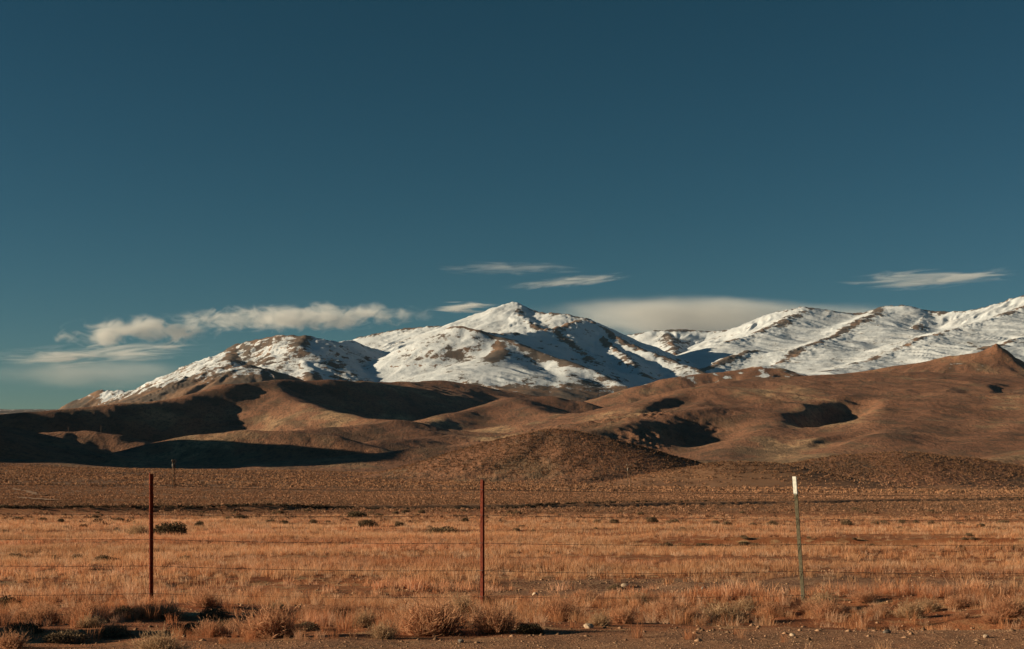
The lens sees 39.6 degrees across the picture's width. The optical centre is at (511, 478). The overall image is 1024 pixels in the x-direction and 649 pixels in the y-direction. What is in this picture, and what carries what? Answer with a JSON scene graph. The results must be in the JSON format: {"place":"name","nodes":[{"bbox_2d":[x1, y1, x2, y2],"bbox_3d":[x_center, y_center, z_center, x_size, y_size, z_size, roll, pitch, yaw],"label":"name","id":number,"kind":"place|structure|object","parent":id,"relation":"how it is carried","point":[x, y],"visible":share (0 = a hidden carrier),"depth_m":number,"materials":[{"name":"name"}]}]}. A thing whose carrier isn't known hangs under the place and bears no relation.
{"place":"outdoors","nodes":[
{"label":"outdoors","id":0,"kind":"place"},
{"bbox_2d":[13,488,44,494],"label":"path","id":1,"kind":"structure","parent":0,"point":[35,493],"depth_m":414.75,"materials":[{"name":"brown soil"}]},
{"bbox_2d":[18,497,57,499],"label":"path","id":2,"kind":"structure","parent":0,"point":[38,498],"depth_m":260.51,"materials":[{"name":"brown soil"}]},
{"bbox_2d":[0,343,1023,487],"bbox_3d":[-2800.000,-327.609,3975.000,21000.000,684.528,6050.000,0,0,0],"label":"foothills","id":3,"kind":"structure","parent":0,"point":[968,405],"depth_m":2867.03,"materials":[{"name":"soil"}]},
{"bbox_2d":[0,462,1023,648],"bbox_3d":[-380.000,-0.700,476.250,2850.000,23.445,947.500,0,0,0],"label":"ground","id":4,"kind":"structure","parent":0,"point":[967,623],"depth_m":20.41,"materials":[{"name":"brown soil"}]},
{"bbox_2d":[0,596,21,607],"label":"sagebrush bush","id":5,"kind":"object","parent":4,"relation":"on","point":[3,601],"visible":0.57,"depth_m":15.50,"materials":[{"name":"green plant"}]},
{"bbox_2d":[9,552,22,556],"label":"sagebrush bush","id":6,"kind":"object","parent":4,"relation":"on","point":[19,555],"visible":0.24,"depth_m":29.25,"materials":[{"name":"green plant"}]},
{"bbox_2d":[0,627,37,648],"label":"dry shrub","id":7,"kind":"object","parent":4,"relation":"on","point":[11,642],"visible":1,"depth_m":8.41,"materials":[{"name":"brown plant"}]},
{"bbox_2d":[10,607,30,618],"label":"dry shrub","id":8,"kind":"object","parent":4,"relation":"on","point":[22,613],"visible":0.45,"depth_m":12.57,"materials":[{"name":"brown plant"}]},
{"bbox_2d":[9,622,44,633],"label":"sagebrush bush","id":9,"kind":"object","parent":4,"relation":"on","point":[33,627],"visible":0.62,"depth_m":9.95,"materials":[{"name":"green plant"}]},
{"bbox_2d":[17,597,59,615],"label":"dry shrub","id":10,"kind":"object","parent":4,"relation":"on","point":[32,605],"visible":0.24,"depth_m":12.86,"materials":[{"name":"brown plant"}]},
{"bbox_2d":[20,602,66,623],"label":"dry shrub","id":11,"kind":"object","parent":4,"relation":"on","point":[42,613],"visible":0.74,"depth_m":12.37,"materials":[{"name":"brown plant"}]},
{"bbox_2d":[42,628,89,643],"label":"sagebrush bush","id":12,"kind":"object","parent":4,"relation":"on","point":[60,637],"visible":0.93,"depth_m":9.14,"materials":[{"name":"green plant"}]},
{"bbox_2d":[70,554,82,558],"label":"sagebrush bush","id":13,"kind":"object","parent":4,"relation":"on","point":[75,555],"visible":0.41,"depth_m":29.25,"materials":[{"name":"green plant"}]},
{"bbox_2d":[67,610,104,627],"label":"dry shrub","id":14,"kind":"object","parent":4,"relation":"on","point":[87,622],"visible":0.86,"depth_m":10.46,"materials":[{"name":"brown plant"}]},
{"bbox_2d":[57,596,116,620],"bbox_3d":[-3.711,1.137,12.425,0.513,0.252,0.490,0,0,-4],"label":"dry shrub","id":15,"kind":"object","parent":4,"relation":"on","point":[89,606],"visible":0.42,"depth_m":12.39,"materials":[{"name":"brown plant"}]},
{"bbox_2d":[95,555,119,560],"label":"sagebrush bush","id":16,"kind":"object","parent":4,"relation":"on","point":[103,557],"visible":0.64,"depth_m":27.82,"materials":[{"name":"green plant"}]},
{"bbox_2d":[95,625,133,638],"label":"sagebrush bush","id":17,"kind":"object","parent":4,"relation":"on","point":[106,632],"visible":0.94,"depth_m":9.73,"materials":[{"name":"green plant"}]},
{"bbox_2d":[97,619,131,635],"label":"dry shrub","id":18,"kind":"object","parent":4,"relation":"on","point":[118,626],"visible":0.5,"depth_m":9.84,"materials":[{"name":"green plant"}]},
{"bbox_2d":[113,517,125,520],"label":"sagebrush bush","id":19,"kind":"object","parent":4,"relation":"on","point":[119,518],"visible":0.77,"depth_m":81.38,"materials":[{"name":"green plant"}]},
{"bbox_2d":[112,605,137,617],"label":"sagebrush bush","id":20,"kind":"object","parent":4,"relation":"on","point":[118,609],"visible":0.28,"depth_m":12.51,"materials":[{"name":"brown plant"}]},
{"bbox_2d":[125,521,148,534],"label":"dry shrub","id":21,"kind":"object","parent":4,"relation":"on","point":[137,530],"visible":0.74,"depth_m":46.57,"materials":[{"name":"brown plant"}]},
{"bbox_2d":[124,600,165,619],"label":"dry shrub","id":22,"kind":"object","parent":4,"relation":"on","point":[140,615],"visible":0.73,"depth_m":11.38,"materials":[{"name":"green plant"}]},
{"bbox_2d":[125,624,195,648],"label":"dry shrub","id":23,"kind":"object","parent":4,"relation":"on","point":[157,643],"visible":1,"depth_m":8.05,"materials":[{"name":"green plant"}]},
{"bbox_2d":[147,596,188,618],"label":"dry shrub","id":24,"kind":"object","parent":4,"relation":"on","point":[171,609],"visible":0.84,"depth_m":11.44,"materials":[{"name":"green plant"}]},
{"bbox_2d":[153,520,187,534],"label":"sagebrush bush","id":25,"kind":"object","parent":4,"relation":"on","point":[165,528],"visible":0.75,"depth_m":45.92,"materials":[{"name":"green plant"}]},
{"bbox_2d":[171,460,174,487],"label":"power pole","id":26,"kind":"object","parent":4,"relation":"on","point":[172,472],"visible":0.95,"depth_m":559.83,"materials":[{"name":"brown wood"}]},
{"bbox_2d":[165,621,203,633],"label":"sagebrush bush","id":27,"kind":"object","parent":4,"relation":"on","point":[188,627],"visible":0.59,"depth_m":9.85,"materials":[{"name":"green plant"}]},
{"bbox_2d":[193,520,203,526],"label":"sagebrush bush","id":28,"kind":"object","parent":4,"relation":"on","point":[199,522],"visible":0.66,"depth_m":65.83,"materials":[{"name":"green plant"}]},
{"bbox_2d":[187,585,225,607],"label":"dry shrub","id":29,"kind":"object","parent":4,"relation":"on","point":[206,600],"visible":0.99,"depth_m":12.99,"materials":[{"name":"brown plant"}]},
{"bbox_2d":[190,614,231,636],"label":"dry shrub","id":30,"kind":"object","parent":4,"relation":"on","point":[207,624],"visible":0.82,"depth_m":9.47,"materials":[{"name":"brown plant"}]},
{"bbox_2d":[197,606,231,617],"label":"sagebrush bush","id":31,"kind":"object","parent":4,"relation":"on","point":[212,613],"visible":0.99,"depth_m":11.58,"materials":[{"name":"green plant"}]},
{"bbox_2d":[216,618,236,629],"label":"sagebrush bush","id":32,"kind":"object","parent":4,"relation":"on","point":[223,623],"visible":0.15,"depth_m":10.32,"materials":[{"name":"brown plant"}]},
{"bbox_2d":[221,618,246,634],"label":"dry shrub","id":33,"kind":"object","parent":4,"relation":"on","point":[230,624],"visible":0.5,"depth_m":9.84,"materials":[{"name":"brown plant"}]},
{"bbox_2d":[234,515,248,518],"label":"sagebrush bush","id":34,"kind":"object","parent":4,"relation":"on","point":[241,516],"visible":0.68,"depth_m":90.38,"materials":[{"name":"green plant"}]},
{"bbox_2d":[226,593,316,638],"bbox_3d":[-1.599,0.907,9.409,0.591,0.329,0.626,0,0,44],"label":"dry shrub","id":35,"kind":"object","parent":4,"relation":"on","point":[278,624],"visible":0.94,"depth_m":9.35,"materials":[{"name":"beige plant"}]},
{"bbox_2d":[265,599,289,609],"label":"dry shrub","id":36,"kind":"object","parent":4,"relation":"on","point":[277,605],"visible":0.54,"depth_m":13.14,"materials":[{"name":"brown plant"}]},
{"bbox_2d":[291,621,321,630],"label":"sagebrush bush","id":37,"kind":"object","parent":4,"relation":"on","point":[312,626],"visible":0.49,"depth_m":10.18,"materials":[{"name":"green plant"}]},
{"bbox_2d":[297,601,323,616],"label":"dry shrub","id":38,"kind":"object","parent":4,"relation":"on","point":[307,606],"visible":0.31,"depth_m":13.07,"materials":[{"name":"brown plant"}]},
{"bbox_2d":[319,602,341,616],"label":"dry shrub","id":39,"kind":"object","parent":4,"relation":"on","point":[330,609],"visible":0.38,"depth_m":13.21,"materials":[{"name":"brown plant"}]},
{"bbox_2d":[329,597,360,616],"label":"dry shrub","id":40,"kind":"object","parent":4,"relation":"on","point":[345,612],"visible":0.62,"depth_m":13.23,"materials":[{"name":"brown plant"}]},
{"bbox_2d":[347,511,366,517],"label":"sagebrush bush","id":41,"kind":"object","parent":4,"relation":"on","point":[355,513],"visible":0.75,"depth_m":92.36,"materials":[{"name":"green plant"}]},
{"bbox_2d":[344,607,382,627],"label":"dry shrub","id":42,"kind":"object","parent":4,"relation":"on","point":[362,620],"visible":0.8,"depth_m":10.38,"materials":[{"name":"brown plant"}]},
{"bbox_2d":[357,519,377,526],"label":"sagebrush bush","id":43,"kind":"object","parent":4,"relation":"on","point":[364,522],"visible":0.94,"depth_m":60.47,"materials":[{"name":"green plant"}]},
{"bbox_2d":[365,617,401,639],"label":"dry shrub","id":44,"kind":"object","parent":4,"relation":"on","point":[386,633],"visible":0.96,"depth_m":9.30,"materials":[{"name":"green plant"}]},
{"bbox_2d":[394,521,405,526],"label":"sagebrush bush","id":45,"kind":"object","parent":4,"relation":"on","point":[397,523],"visible":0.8,"depth_m":60.60,"materials":[{"name":"green plant"}]},
{"bbox_2d":[388,614,416,629],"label":"dry shrub","id":46,"kind":"object","parent":4,"relation":"on","point":[392,626],"visible":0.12,"depth_m":10.21,"materials":[{"name":"brown plant"}]},
{"bbox_2d":[386,586,471,636],"bbox_3d":[-0.556,0.909,9.748,0.633,0.388,0.748,0,0,1],"label":"dry shrub","id":47,"kind":"object","parent":4,"relation":"on","point":[428,621],"visible":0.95,"depth_m":9.70,"materials":[{"name":"beige plant"}]},
{"bbox_2d":[425,525,458,533],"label":"sagebrush bush","id":48,"kind":"object","parent":4,"relation":"on","point":[441,529],"visible":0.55,"depth_m":51.74,"materials":[{"name":"green plant"}]},
{"bbox_2d":[440,588,481,612],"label":"dry shrub","id":49,"kind":"object","parent":4,"relation":"on","point":[465,600],"visible":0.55,"depth_m":13.43,"materials":[{"name":"brown plant"}]},
{"bbox_2d":[467,584,502,604],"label":"dry shrub","id":50,"kind":"object","parent":4,"relation":"on","point":[485,596],"visible":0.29,"depth_m":15.56,"materials":[{"name":"brown plant"}]},
{"bbox_2d":[467,595,524,634],"bbox_3d":[-0.113,0.941,9.767,0.399,0.289,0.419,0,0,18],"label":"dry shrub","id":51,"kind":"object","parent":4,"relation":"on","point":[496,622],"visible":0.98,"depth_m":9.72,"materials":[{"name":"brown plant"}]},
{"bbox_2d":[0,511,1023,648],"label":"dry grass","id":52,"kind":"structure","parent":4,"relation":"on","point":[127,551],"depth_m":24.70,"materials":[{"name":"brown plant"}]},
{"bbox_2d":[0,428,1023,526],"bbox_3d":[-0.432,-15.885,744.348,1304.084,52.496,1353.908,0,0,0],"label":"sagebrush","id":53,"kind":"object","parent":4,"relation":"on","point":[417,499],"visible":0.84,"depth_m":505.35,"materials":[{"name":"brown plant"}]},
{"bbox_2d":[0,473,1023,604],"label":"barbed wire fence","id":54,"kind":"object","parent":4,"relation":"on","point":[482,489],"visible":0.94,"depth_m":15.38,"materials":[{"name":"metal"}]},
{"bbox_2d":[503,614,524,624],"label":"dry shrub","id":55,"kind":"object","parent":4,"relation":"on","point":[518,622],"visible":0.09,"depth_m":10.61,"materials":[{"name":"brown plant"}]},
{"bbox_2d":[516,623,543,633],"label":"sagebrush bush","id":56,"kind":"object","parent":4,"relation":"on","point":[535,628],"visible":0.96,"depth_m":9.68,"materials":[{"name":"green plant"}]},
{"bbox_2d":[525,588,591,621],"bbox_3d":[0.407,1.135,12.845,0.565,0.346,0.668,0,0,-43],"label":"dry shrub","id":57,"kind":"object","parent":4,"relation":"on","point":[557,607],"visible":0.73,"depth_m":12.75,"materials":[{"name":"brown plant"}]},
{"bbox_2d":[566,586,599,602],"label":"dry shrub","id":58,"kind":"object","parent":4,"relation":"on","point":[584,594],"visible":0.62,"depth_m":15.99,"materials":[{"name":"brown plant"}]},
{"bbox_2d":[584,623,593,628],"bbox_3d":[0.548,1.060,10.170,0.070,0.051,0.061,0,0,33],"label":"rock","id":59,"kind":"object","parent":4,"relation":"on","point":[588,625],"visible":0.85,"depth_m":10.15,"materials":[{"name":"stone"}]},
{"bbox_2d":[584,608,614,625],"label":"dry shrub","id":60,"kind":"object","parent":4,"relation":"on","point":[598,620],"visible":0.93,"depth_m":10.41,"materials":[{"name":"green plant"}]},
{"bbox_2d":[610,519,618,522],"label":"sagebrush bush","id":61,"kind":"object","parent":4,"relation":"on","point":[614,521],"visible":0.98,"depth_m":76.97,"materials":[{"name":"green plant"}]},
{"bbox_2d":[606,584,623,589],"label":"sagebrush bush","id":62,"kind":"object","parent":4,"relation":"on","point":[615,586],"visible":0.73,"depth_m":17.95,"materials":[{"name":"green plant"}]},
{"bbox_2d":[607,605,637,623],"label":"dry shrub","id":63,"kind":"object","parent":4,"relation":"on","point":[622,619],"visible":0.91,"depth_m":10.81,"materials":[{"name":"brown plant"}]},
{"bbox_2d":[626,464,631,491],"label":"power pole","id":64,"kind":"object","parent":4,"relation":"on","point":[627,476],"visible":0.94,"depth_m":599.85,"materials":[{"name":"brown wood"}]},
{"bbox_2d":[619,589,656,603],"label":"dry shrub","id":65,"kind":"object","parent":4,"relation":"on","point":[644,598],"visible":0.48,"depth_m":15.64,"materials":[{"name":"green plant"}]},
{"bbox_2d":[646,517,658,521],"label":"sagebrush bush","id":66,"kind":"object","parent":4,"relation":"on","point":[654,519],"visible":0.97,"depth_m":76.98,"materials":[{"name":"green plant"}]},
{"bbox_2d":[646,596,682,609],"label":"dry shrub","id":67,"kind":"object","parent":4,"relation":"on","point":[667,604],"visible":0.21,"depth_m":14.83,"materials":[{"name":"brown plant"}]},
{"bbox_2d":[643,595,689,620],"bbox_3d":[1.463,1.223,13.459,0.494,0.291,0.467,0,0,-22],"label":"dry shrub","id":68,"kind":"object","parent":4,"relation":"on","point":[660,612],"visible":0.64,"depth_m":13.42,"materials":[{"name":"brown plant"}]},
{"bbox_2d":[665,519,679,522],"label":"sagebrush bush","id":69,"kind":"object","parent":4,"relation":"on","point":[673,520],"visible":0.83,"depth_m":75.70,"materials":[{"name":"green plant"}]},
{"bbox_2d":[681,606,708,620],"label":"dry shrub","id":70,"kind":"object","parent":4,"relation":"on","point":[693,612],"visible":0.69,"depth_m":13.59,"materials":[{"name":"brown plant"}]},
{"bbox_2d":[696,542,707,545],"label":"sagebrush bush","id":71,"kind":"object","parent":4,"relation":"on","point":[701,544],"visible":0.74,"depth_m":37.74,"materials":[{"name":"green plant"}]},
{"bbox_2d":[696,595,757,622],"bbox_3d":[2.035,1.256,13.768,0.711,0.284,0.778,0,0,2],"label":"dry shrub","id":72,"kind":"object","parent":4,"relation":"on","point":[734,611],"visible":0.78,"depth_m":13.71,"materials":[{"name":"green plant"}]},
{"bbox_2d":[729,594,764,610],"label":"dry shrub","id":73,"kind":"object","parent":4,"relation":"on","point":[744,602],"visible":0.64,"depth_m":14.78,"materials":[{"name":"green plant"}]},
{"bbox_2d":[751,597,787,615],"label":"dry shrub","id":74,"kind":"object","parent":4,"relation":"on","point":[772,606],"visible":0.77,"depth_m":14.47,"materials":[{"name":"brown plant"}]},
{"bbox_2d":[766,520,777,524],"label":"sagebrush bush","id":75,"kind":"object","parent":4,"relation":"on","point":[771,522],"visible":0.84,"depth_m":69.85,"materials":[{"name":"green plant"}]},
{"bbox_2d":[795,597,823,612],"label":"dry shrub","id":76,"kind":"object","parent":4,"relation":"on","point":[809,604],"visible":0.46,"depth_m":14.53,"materials":[{"name":"brown plant"}]},
{"bbox_2d":[800,585,846,607],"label":"dry shrub","id":77,"kind":"object","parent":4,"relation":"on","point":[819,598],"visible":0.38,"depth_m":14.85,"materials":[{"name":"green plant"}]},
{"bbox_2d":[804,596,853,618],"bbox_3d":[3.117,1.264,14.013,0.466,0.262,0.489,0,0,42],"label":"dry shrub","id":78,"kind":"object","parent":4,"relation":"on","point":[830,608],"visible":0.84,"depth_m":13.96,"materials":[{"name":"brown plant"}]},
{"bbox_2d":[840,519,851,524],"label":"sagebrush bush","id":79,"kind":"object","parent":4,"relation":"on","point":[845,522],"visible":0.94,"depth_m":69.65,"materials":[{"name":"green plant"}]},
{"bbox_2d":[849,586,880,602],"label":"dry shrub","id":80,"kind":"object","parent":4,"relation":"on","point":[860,597],"visible":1,"depth_m":15.21,"materials":[{"name":"brown plant"}]},
{"bbox_2d":[872,520,889,524],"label":"sagebrush bush","id":81,"kind":"object","parent":4,"relation":"on","point":[883,522],"visible":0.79,"depth_m":69.58,"materials":[{"name":"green plant"}]},
{"bbox_2d":[864,602,898,615],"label":"dry shrub","id":82,"kind":"object","parent":4,"relation":"on","point":[878,607],"visible":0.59,"depth_m":14.26,"materials":[{"name":"brown plant"}]},
{"bbox_2d":[886,597,934,618],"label":"dry shrub","id":83,"kind":"object","parent":4,"relation":"on","point":[903,611],"visible":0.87,"depth_m":13.68,"materials":[{"name":"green plant"}]},
{"bbox_2d":[907,592,948,611],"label":"dry shrub","id":84,"kind":"object","parent":4,"relation":"on","point":[935,607],"visible":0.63,"depth_m":14.40,"materials":[{"name":"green plant"}]},
{"bbox_2d":[943,593,972,606],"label":"dry shrub","id":85,"kind":"object","parent":4,"relation":"on","point":[957,600],"visible":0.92,"depth_m":14.58,"materials":[{"name":"brown plant"}]},
{"bbox_2d":[951,610,976,618],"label":"dry shrub","id":86,"kind":"object","parent":4,"relation":"on","point":[960,616],"visible":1,"depth_m":13.40,"materials":[{"name":"brown plant"}]},
{"bbox_2d":[976,610,1004,623],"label":"dry shrub","id":87,"kind":"object","parent":4,"relation":"on","point":[990,619],"visible":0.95,"depth_m":13.09,"materials":[{"name":"brown plant"}]},
{"bbox_2d":[980,590,1023,617],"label":"dry shrub","id":88,"kind":"object","parent":4,"relation":"on","point":[1010,608],"visible":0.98,"depth_m":13.32,"materials":[{"name":"brown plant"}]},
{"bbox_2d":[1012,594,1023,608],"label":"dry shrub","id":89,"kind":"object","parent":4,"relation":"on","point":[1018,598],"visible":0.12,"depth_m":13.68,"materials":[{"name":"brown plant"}]},
{"bbox_2d":[0,295,1023,413],"bbox_3d":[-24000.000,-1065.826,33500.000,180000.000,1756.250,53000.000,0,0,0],"label":"mountains","id":90,"kind":"structure","parent":0,"point":[517,347],"depth_m":10784.22,"materials":[{"name":"white snow"}]},
{"bbox_2d":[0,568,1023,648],"bbox_3d":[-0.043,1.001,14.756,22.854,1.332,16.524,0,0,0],"label":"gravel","id":91,"kind":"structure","parent":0,"point":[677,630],"depth_m":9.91,"materials":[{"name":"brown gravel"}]},
{"bbox_2d":[0,0,1023,409],"label":"sky","id":92,"kind":"structure","parent":0,"point":[183,182],"materials":[{"name":"blue"}]}
]}

